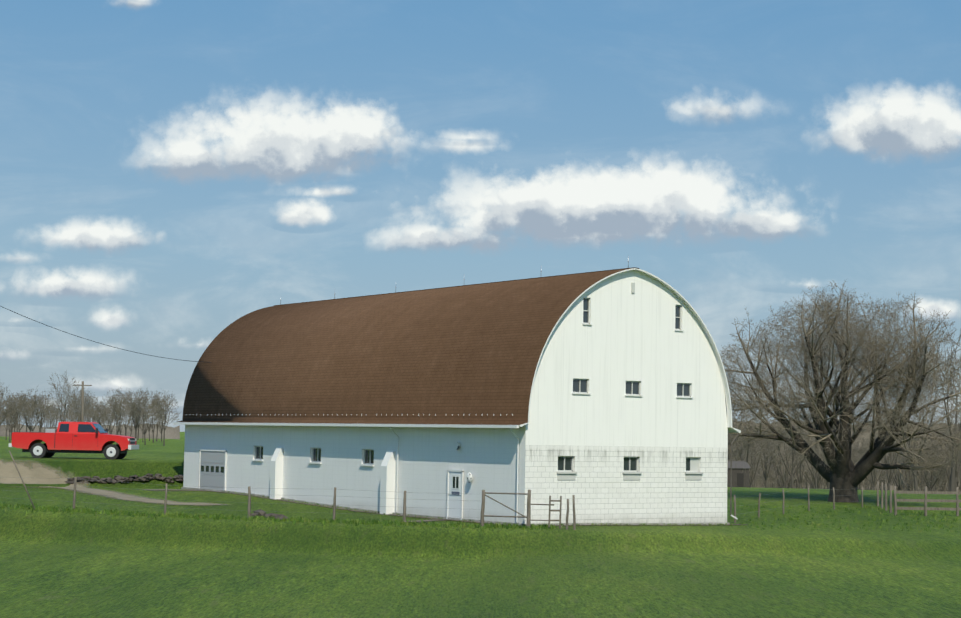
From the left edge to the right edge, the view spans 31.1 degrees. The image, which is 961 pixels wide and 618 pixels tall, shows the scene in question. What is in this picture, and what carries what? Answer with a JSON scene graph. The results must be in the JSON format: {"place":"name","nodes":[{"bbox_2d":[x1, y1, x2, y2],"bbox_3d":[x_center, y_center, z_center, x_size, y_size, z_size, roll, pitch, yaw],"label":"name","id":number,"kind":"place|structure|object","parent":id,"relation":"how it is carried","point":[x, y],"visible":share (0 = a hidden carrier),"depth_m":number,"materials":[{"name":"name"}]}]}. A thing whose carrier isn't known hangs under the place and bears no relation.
{"place":"outdoors","nodes":[
{"label":"outdoors","id":0,"kind":"place"},
{"bbox_2d":[0,459,223,505],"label":"driveway gravel","id":1,"kind":"structure","parent":0,"point":[36,473],"depth_m":88.03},
{"bbox_2d":[0,432,960,617],"bbox_3d":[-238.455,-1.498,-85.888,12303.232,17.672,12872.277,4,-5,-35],"label":"ground","id":2,"kind":"structure","parent":0,"point":[65,564],"depth_m":58.83,"materials":[{"name":"green plant"}]},
{"bbox_2d":[0,393,18,424],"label":"tree","id":3,"kind":"object","parent":2,"relation":"on","point":[8,403],"visible":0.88,"depth_m":412.22,"materials":[{"name":"grey plant"}]},
{"bbox_2d":[0,410,18,439],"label":"tree","id":4,"kind":"object","parent":2,"relation":"on","point":[6,421],"visible":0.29,"depth_m":490.28,"materials":[{"name":"grey plant"}]},
{"bbox_2d":[0,409,20,441],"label":"tree","id":5,"kind":"object","parent":2,"relation":"on","point":[8,419],"visible":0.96,"depth_m":411.14,"materials":[{"name":"grey plant"}]},
{"bbox_2d":[0,395,27,440],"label":"tree","id":6,"kind":"object","parent":2,"relation":"on","point":[11,415],"visible":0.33,"depth_m":473.39,"materials":[{"name":"grey plant"}]},
{"bbox_2d":[2,394,28,431],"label":"tree","id":7,"kind":"object","parent":2,"relation":"on","point":[13,407],"visible":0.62,"depth_m":432.01,"materials":[{"name":"grey plant"}]},
{"bbox_2d":[9,391,29,431],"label":"tree","id":8,"kind":"object","parent":2,"relation":"on","point":[22,393],"visible":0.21,"depth_m":587.62,"materials":[{"name":"grey plant"}]},
{"bbox_2d":[7,395,36,431],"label":"tree","id":9,"kind":"object","parent":2,"relation":"on","point":[20,414],"visible":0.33,"depth_m":500.63,"materials":[{"name":"grey plant"}]},
{"bbox_2d":[18,398,37,431],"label":"tree","id":10,"kind":"object","parent":2,"relation":"on","point":[27,412],"visible":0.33,"depth_m":567.51,"materials":[{"name":"grey plant"}]},
{"bbox_2d":[19,392,43,431],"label":"tree","id":11,"kind":"object","parent":2,"relation":"on","point":[33,416],"visible":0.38,"depth_m":497.12,"materials":[{"name":"grey plant"}]},
{"bbox_2d":[16,386,49,431],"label":"tree","id":12,"kind":"object","parent":2,"relation":"on","point":[21,412],"visible":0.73,"depth_m":446.37,"materials":[{"name":"grey plant"}]},
{"bbox_2d":[23,391,57,431],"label":"tree","id":13,"kind":"object","parent":2,"relation":"on","point":[34,403],"visible":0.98,"depth_m":422.90,"materials":[{"name":"grey plant"}]},
{"bbox_2d":[9,381,91,509],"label":"utility pole","id":14,"kind":"object","parent":2,"relation":"on","point":[82,405],"visible":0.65,"depth_m":169.32,"materials":[{"name":"brown wood"}]},
{"bbox_2d":[39,402,63,428],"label":"tree","id":15,"kind":"object","parent":2,"relation":"on","point":[50,415],"visible":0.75,"depth_m":471.18,"materials":[{"name":"brown plant"}]},
{"bbox_2d":[39,369,85,421],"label":"tree","id":16,"kind":"object","parent":2,"relation":"on","point":[68,387],"visible":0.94,"depth_m":392.51,"materials":[{"name":"grey plant"}]},
{"bbox_2d":[51,395,79,421],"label":"tree","id":17,"kind":"object","parent":2,"relation":"on","point":[62,410],"visible":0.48,"depth_m":494.63,"materials":[{"name":"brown plant"}]},
{"bbox_2d":[56,394,86,421],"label":"tree","id":18,"kind":"object","parent":2,"relation":"on","point":[68,414],"visible":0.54,"depth_m":416.68,"materials":[{"name":"brown plant"}]},
{"bbox_2d":[9,422,138,459],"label":"red pickup truck","id":19,"kind":"object","parent":2,"relation":"on","point":[79,437],"visible":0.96,"depth_m":93.62,"materials":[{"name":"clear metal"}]},
{"bbox_2d":[65,391,96,421],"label":"tree","id":20,"kind":"object","parent":2,"relation":"on","point":[80,406],"visible":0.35,"depth_m":466.90,"materials":[{"name":"brown plant"}]},
{"bbox_2d":[71,387,97,421],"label":"tree","id":21,"kind":"object","parent":2,"relation":"on","point":[86,401],"visible":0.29,"depth_m":593.25,"materials":[{"name":"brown plant"}]},
{"bbox_2d":[69,391,101,421],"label":"tree","id":22,"kind":"object","parent":2,"relation":"on","point":[90,403],"visible":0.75,"depth_m":410.19,"materials":[{"name":"brown plant"}]},
{"bbox_2d":[78,404,107,421],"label":"tree","id":23,"kind":"object","parent":2,"relation":"on","point":[91,414],"visible":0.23,"depth_m":509.10,"materials":[{"name":"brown plant"}]},
{"bbox_2d":[87,401,111,424],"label":"tree","id":24,"kind":"object","parent":2,"relation":"on","point":[100,409],"visible":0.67,"depth_m":433.70,"materials":[{"name":"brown plant"}]},
{"bbox_2d":[99,396,123,433],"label":"tree","id":25,"kind":"object","parent":2,"relation":"on","point":[111,404],"visible":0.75,"depth_m":408.37,"materials":[{"name":"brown plant"}]},
{"bbox_2d":[101,409,122,431],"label":"tree","id":26,"kind":"object","parent":2,"relation":"on","point":[111,418],"visible":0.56,"depth_m":468.40,"materials":[{"name":"grey plant"}]},
{"bbox_2d":[107,393,130,434],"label":"tree","id":27,"kind":"object","parent":2,"relation":"on","point":[117,405],"visible":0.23,"depth_m":633.68,"materials":[{"name":"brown plant"}]},
{"bbox_2d":[101,387,137,443],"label":"tree","id":28,"kind":"object","parent":2,"relation":"on","point":[118,414],"visible":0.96,"depth_m":403.59,"materials":[{"name":"brown plant"}]},
{"bbox_2d":[111,402,132,434],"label":"tree","id":29,"kind":"object","parent":2,"relation":"on","point":[120,430],"visible":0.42,"depth_m":498.55,"materials":[{"name":"grey plant"}]},
{"bbox_2d":[112,391,142,435],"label":"tree","id":30,"kind":"object","parent":2,"relation":"on","point":[125,411],"visible":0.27,"depth_m":585.35,"materials":[{"name":"grey plant"}]},
{"bbox_2d":[118,395,144,436],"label":"tree","id":31,"kind":"object","parent":2,"relation":"on","point":[131,430],"visible":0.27,"depth_m":578.66,"materials":[{"name":"grey plant"}]},
{"bbox_2d":[126,408,147,427],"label":"tree","id":32,"kind":"object","parent":2,"relation":"on","point":[142,413],"visible":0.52,"depth_m":474.62,"materials":[{"name":"grey plant"}]},
{"bbox_2d":[123,389,152,444],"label":"tree","id":33,"kind":"object","parent":2,"relation":"on","point":[137,412],"visible":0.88,"depth_m":409.61,"materials":[{"name":"grey plant"}]},
{"bbox_2d":[132,415,151,441],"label":"tree","id":34,"kind":"object","parent":2,"relation":"on","point":[144,426],"visible":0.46,"depth_m":500.69,"materials":[{"name":"grey plant"}]},
{"bbox_2d":[130,390,163,444],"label":"tree","id":35,"kind":"object","parent":2,"relation":"on","point":[144,432],"visible":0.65,"depth_m":414.98,"materials":[{"name":"grey plant"}]},
{"bbox_2d":[140,389,164,440],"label":"tree","id":36,"kind":"object","parent":2,"relation":"on","point":[148,412],"visible":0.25,"depth_m":575.78,"materials":[{"name":"grey plant"}]},
{"bbox_2d":[141,398,166,442],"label":"tree","id":37,"kind":"object","parent":2,"relation":"on","point":[163,420],"visible":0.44,"depth_m":480.98,"materials":[{"name":"grey plant"}]},
{"bbox_2d":[148,400,167,440],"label":"tree","id":38,"kind":"object","parent":2,"relation":"on","point":[157,426],"visible":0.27,"depth_m":560.23,"materials":[{"name":"grey plant"}]},
{"bbox_2d":[153,412,170,441],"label":"tree","id":39,"kind":"object","parent":2,"relation":"on","point":[161,424],"visible":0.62,"depth_m":521.37,"materials":[{"name":"grey plant"}]},
{"bbox_2d":[149,390,177,432],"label":"tree","id":40,"kind":"object","parent":2,"relation":"on","point":[165,409],"visible":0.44,"depth_m":590.25,"materials":[{"name":"grey plant"}]},
{"bbox_2d":[149,391,179,445],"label":"tree","id":41,"kind":"object","parent":2,"relation":"on","point":[163,406],"visible":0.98,"depth_m":404.73,"materials":[{"name":"grey plant"}]},
{"bbox_2d":[64,473,288,519],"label":"rubble rocks","id":42,"kind":"object","parent":2,"relation":"on","point":[147,477],"visible":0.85,"depth_m":90.54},
{"bbox_2d":[3,477,553,527],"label":"fence wire","id":43,"kind":"object","parent":2,"relation":"on","point":[529,504],"visible":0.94,"depth_m":67.44,"materials":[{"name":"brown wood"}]},
{"bbox_2d":[183,425,525,523],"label":"barn walls","id":44,"kind":"structure","parent":2,"relation":"on","point":[428,457],"depth_m":76.41,"materials":[{"name":"paint"}]},
{"bbox_2d":[198,446,463,518],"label":"barn openings","id":45,"kind":"object","parent":44,"relation":"in","point":[213,468],"visible":0.77,"depth_m":85.22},
{"bbox_2d":[270,447,394,514],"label":"buttresses","id":46,"kind":"structure","parent":44,"relation":"attached to","point":[387,478],"depth_m":74.96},
{"bbox_2d":[173,414,740,521],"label":"gutter and downspouts","id":47,"kind":"object","parent":44,"relation":"attached to","point":[394,425],"visible":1,"depth_m":74.14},
{"bbox_2d":[178,268,738,431],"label":"barn roof","id":48,"kind":"structure","parent":44,"relation":"on","point":[475,352],"depth_m":77.43,"materials":[{"name":"brown"}]},
{"bbox_2d":[1,306,210,362],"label":"power line wire","id":49,"kind":"object","parent":48,"relation":"attached to","point":[97,342],"visible":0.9,"depth_m":79.74,"materials":[{"name":"black"}]},
{"bbox_2d":[274,255,638,305],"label":"barn ridge rods","id":50,"kind":"object","parent":48,"relation":"on","point":[465,285],"visible":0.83,"depth_m":80.26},
{"bbox_2d":[453,442,471,482],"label":"barn lamp fixtures","id":51,"kind":"object","parent":44,"relation":"attached to","point":[456,445],"visible":0.98,"depth_m":70.14,"materials":[{"name":"grey"}]},
{"bbox_2d":[189,489,522,525],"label":"soil","id":52,"kind":"structure","parent":2,"relation":"on","point":[346,509],"depth_m":77.52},
{"bbox_2d":[143,489,203,491],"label":"path","id":53,"kind":"structure","parent":52,"relation":"on","point":[172,489],"depth_m":87.59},
{"bbox_2d":[400,519,444,521],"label":"soil path","id":54,"kind":"structure","parent":2,"relation":"on","point":[426,520],"depth_m":69.75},
{"bbox_2d":[181,487,729,525],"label":"barn foundation","id":55,"kind":"object","parent":2,"relation":"on","point":[212,490],"visible":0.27,"depth_m":72.42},
{"bbox_2d":[0,420,959,490],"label":"distant trees","id":56,"kind":"object","parent":2,"relation":"on","point":[173,433],"visible":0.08,"depth_m":705.00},
{"bbox_2d":[0,491,960,536],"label":"grass tufts","id":57,"kind":"object","parent":2,"relation":"on","point":[182,514],"visible":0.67,"depth_m":70.30,"materials":[{"name":"green"}]},
{"bbox_2d":[548,495,575,529],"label":"hurdle posts","id":58,"kind":"object","parent":2,"relation":"on","point":[567,516],"visible":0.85,"depth_m":65.70,"materials":[{"name":"grey wood"}]},
{"bbox_2d":[728,434,744,460],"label":"tree","id":59,"kind":"object","parent":2,"relation":"on","point":[736,450],"visible":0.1,"depth_m":216.59,"materials":[{"name":"grey plant"}]},
{"bbox_2d":[727,461,750,486],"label":"distant shed","id":60,"kind":"structure","parent":2,"relation":"on","point":[740,477],"depth_m":149.31,"materials":[{"name":"brown wood"}]},
{"bbox_2d":[728,375,754,460],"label":"tree","id":61,"kind":"object","parent":2,"relation":"on","point":[741,427],"visible":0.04,"depth_m":251.42,"materials":[{"name":"grey plant"}]},
{"bbox_2d":[729,433,767,477],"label":"tree","id":62,"kind":"object","parent":2,"relation":"on","point":[750,458],"visible":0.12,"depth_m":299.19,"materials":[{"name":"grey plant"}]},
{"bbox_2d":[728,424,769,479],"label":"tree","id":63,"kind":"object","parent":2,"relation":"on","point":[745,455],"visible":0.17,"depth_m":275.89,"materials":[{"name":"grey plant"}]},
{"bbox_2d":[728,425,777,487],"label":"tree","id":64,"kind":"object","parent":2,"relation":"on","point":[758,462],"visible":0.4,"depth_m":233.65,"materials":[{"name":"grey plant"}]},
{"bbox_2d":[728,378,780,465],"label":"tree","id":65,"kind":"object","parent":2,"relation":"on","point":[749,437],"visible":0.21,"depth_m":214.58,"materials":[{"name":"grey plant"}]},
{"bbox_2d":[749,467,763,487],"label":"tree","id":66,"kind":"object","parent":2,"relation":"on","point":[754,482],"visible":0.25,"depth_m":337.70,"materials":[{"name":"grey plant"}]},
{"bbox_2d":[745,449,782,487],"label":"tree","id":67,"kind":"object","parent":2,"relation":"on","point":[761,473],"visible":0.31,"depth_m":327.86,"materials":[{"name":"grey plant"}]},
{"bbox_2d":[750,422,785,487],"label":"tree","id":68,"kind":"object","parent":2,"relation":"on","point":[765,471],"visible":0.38,"depth_m":249.61,"materials":[{"name":"grey plant"}]},
{"bbox_2d":[754,464,790,487],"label":"tree","id":69,"kind":"object","parent":2,"relation":"on","point":[769,478],"visible":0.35,"depth_m":370.95,"materials":[{"name":"grey plant"}]},
{"bbox_2d":[759,455,798,487],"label":"tree","id":70,"kind":"object","parent":2,"relation":"on","point":[780,477],"visible":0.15,"depth_m":354.23,"materials":[{"name":"grey plant"}]},
{"bbox_2d":[756,446,802,487],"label":"tree","id":71,"kind":"object","parent":2,"relation":"on","point":[777,470],"visible":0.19,"depth_m":326.37,"materials":[{"name":"grey plant"}]},
{"bbox_2d":[756,423,806,487],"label":"tree","id":72,"kind":"object","parent":2,"relation":"on","point":[783,466],"visible":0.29,"depth_m":313.66,"materials":[{"name":"grey plant"}]},
{"bbox_2d":[751,391,824,487],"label":"tree","id":73,"kind":"object","parent":2,"relation":"on","point":[783,479],"visible":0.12,"depth_m":274.06,"materials":[{"name":"grey plant"}]},
{"bbox_2d":[765,412,816,487],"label":"tree","id":74,"kind":"object","parent":2,"relation":"on","point":[792,461],"visible":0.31,"depth_m":231.50,"materials":[{"name":"grey plant"}]},
{"bbox_2d":[773,458,813,488],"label":"tree","id":75,"kind":"object","parent":2,"relation":"on","point":[795,476],"visible":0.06,"depth_m":361.35,"materials":[{"name":"grey plant"}]},
{"bbox_2d":[783,431,817,488],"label":"tree","id":76,"kind":"object","parent":2,"relation":"on","point":[797,472],"visible":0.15,"depth_m":261.07,"materials":[{"name":"grey plant"}]},
{"bbox_2d":[783,446,822,488],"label":"tree","id":77,"kind":"object","parent":2,"relation":"on","point":[803,473],"visible":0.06,"depth_m":328.60,"materials":[{"name":"grey plant"}]},
{"bbox_2d":[779,414,834,488],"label":"tree","id":78,"kind":"object","parent":2,"relation":"on","point":[810,484],"visible":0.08,"depth_m":290.19,"materials":[{"name":"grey plant"}]},
{"bbox_2d":[794,463,826,488],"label":"tree","id":79,"kind":"object","parent":2,"relation":"on","point":[810,480],"visible":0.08,"depth_m":346.38,"materials":[{"name":"grey plant"}]},
{"bbox_2d":[791,427,835,488],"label":"tree","id":80,"kind":"object","parent":2,"relation":"on","point":[815,478],"visible":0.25,"depth_m":216.13,"materials":[{"name":"grey plant"}]},
{"bbox_2d":[798,456,828,488],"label":"tree","id":81,"kind":"object","parent":2,"relation":"on","point":[812,477],"visible":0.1,"depth_m":272.57,"materials":[{"name":"grey plant"}]},
{"bbox_2d":[808,427,837,488],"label":"tree","id":82,"kind":"object","parent":2,"relation":"on","point":[822,459],"visible":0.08,"depth_m":233.87,"materials":[{"name":"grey plant"}]},
{"bbox_2d":[720,279,960,502],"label":"bare tree","id":83,"kind":"object","parent":2,"relation":"on","point":[843,474],"visible":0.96,"depth_m":102.16,"materials":[{"name":"brown plant"}]},
{"bbox_2d":[734,481,960,522],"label":"fence","id":84,"kind":"object","parent":2,"relation":"on","point":[925,508],"visible":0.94,"depth_m":86.10,"materials":[{"name":"brown wood"}]},
{"bbox_2d":[851,444,880,489],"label":"tree","id":85,"kind":"object","parent":2,"relation":"on","point":[857,462],"visible":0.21,"depth_m":271.59,"materials":[{"name":"grey plant"}]},
{"bbox_2d":[853,452,889,489],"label":"tree","id":86,"kind":"object","parent":2,"relation":"on","point":[871,476],"visible":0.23,"depth_m":272.39,"materials":[{"name":"grey plant"}]},
{"bbox_2d":[858,455,885,489],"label":"tree","id":87,"kind":"object","parent":2,"relation":"on","point":[870,478],"visible":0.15,"depth_m":302.89,"materials":[{"name":"grey plant"}]},
{"bbox_2d":[854,433,900,489],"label":"tree","id":88,"kind":"object","parent":2,"relation":"on","point":[874,484],"visible":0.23,"depth_m":240.13,"materials":[{"name":"grey plant"}]},
{"bbox_2d":[855,430,900,487],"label":"tree","id":89,"kind":"object","parent":2,"relation":"on","point":[863,446],"visible":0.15,"depth_m":413.03,"materials":[{"name":"grey plant"}]},
{"bbox_2d":[861,440,898,489],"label":"tree","id":90,"kind":"object","parent":2,"relation":"on","point":[884,473],"visible":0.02,"depth_m":359.07,"materials":[{"name":"grey plant"}]},
{"bbox_2d":[862,439,907,489],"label":"tree","id":91,"kind":"object","parent":2,"relation":"on","point":[884,470],"visible":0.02,"depth_m":316.96,"materials":[{"name":"grey plant"}]},
{"bbox_2d":[859,428,918,489],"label":"tree","id":92,"kind":"object","parent":2,"relation":"on","point":[890,478],"visible":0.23,"depth_m":227.69,"materials":[{"name":"grey plant"}]},
{"bbox_2d":[865,424,920,490],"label":"tree","id":93,"kind":"object","parent":2,"relation":"on","point":[899,487],"visible":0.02,"depth_m":273.57,"materials":[{"name":"grey plant"}]},
{"bbox_2d":[875,453,919,490],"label":"tree","id":94,"kind":"object","parent":2,"relation":"on","point":[896,472],"visible":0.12,"depth_m":306.47,"materials":[{"name":"grey plant"}]},
{"bbox_2d":[886,430,931,490],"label":"tree","id":95,"kind":"object","parent":2,"relation":"on","point":[910,484],"visible":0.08,"depth_m":263.81,"materials":[{"name":"grey plant"}]},
{"bbox_2d":[894,464,934,490],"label":"tree","id":96,"kind":"object","parent":2,"relation":"on","point":[917,480],"visible":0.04,"depth_m":323.23,"materials":[{"name":"grey plant"}]},
{"bbox_2d":[876,347,960,490],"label":"tree","id":97,"kind":"object","parent":2,"relation":"on","point":[915,483],"visible":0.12,"depth_m":178.01,"materials":[{"name":"grey plant"}]},
{"bbox_2d":[899,434,947,490],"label":"tree","id":98,"kind":"object","parent":2,"relation":"on","point":[924,457],"visible":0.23,"depth_m":233.83,"materials":[{"name":"grey plant"}]},
{"bbox_2d":[911,456,948,490],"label":"bush","id":99,"kind":"object","parent":2,"relation":"on","point":[933,479],"visible":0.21,"depth_m":320.75,"materials":[{"name":"grey plant"}]},
{"bbox_2d":[901,432,960,490],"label":"tree","id":100,"kind":"object","parent":2,"relation":"on","point":[930,485],"visible":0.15,"depth_m":261.21,"materials":[{"name":"grey plant"}]},
{"bbox_2d":[910,322,960,491],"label":"tree","id":101,"kind":"object","parent":2,"relation":"on","point":[952,479],"visible":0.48,"depth_m":150.05,"materials":[{"name":"grey plant"}]},
{"bbox_2d":[924,461,960,489],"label":"bush","id":102,"kind":"object","parent":2,"relation":"on","point":[946,481],"visible":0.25,"depth_m":321.26,"materials":[{"name":"grey plant"}]},
{"bbox_2d":[926,406,960,491],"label":"tree","id":103,"kind":"object","parent":2,"relation":"on","point":[950,443],"visible":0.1,"depth_m":251.17,"materials":[{"name":"grey plant"}]},
{"bbox_2d":[928,423,960,490],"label":"tree","id":104,"kind":"object","parent":2,"relation":"on","point":[949,477],"visible":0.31,"depth_m":233.58,"materials":[{"name":"grey plant"}]},
{"bbox_2d":[932,428,960,491],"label":"tree","id":105,"kind":"object","parent":2,"relation":"on","point":[950,469],"visible":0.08,"depth_m":320.66,"materials":[{"name":"grey plant"}]},
{"bbox_2d":[0,0,960,431],"label":"sky","id":106,"kind":"structure","parent":0,"point":[173,172],"materials":[{"name":"blue"}]},
{"bbox_2d":[524,270,727,523],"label":"barn end wall","id":107,"kind":"structure","parent":0,"point":[660,430],"depth_m":70.61,"materials":[{"name":"wood"}]},
{"bbox_2d":[557,283,702,479],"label":"windows","id":108,"kind":"structure","parent":107,"relation":"in","point":[565,464],"depth_m":70.69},
{"bbox_2d":[615,270,727,426],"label":"roof trim","id":109,"kind":"structure","parent":107,"relation":"attached to","point":[703,331],"depth_m":73.17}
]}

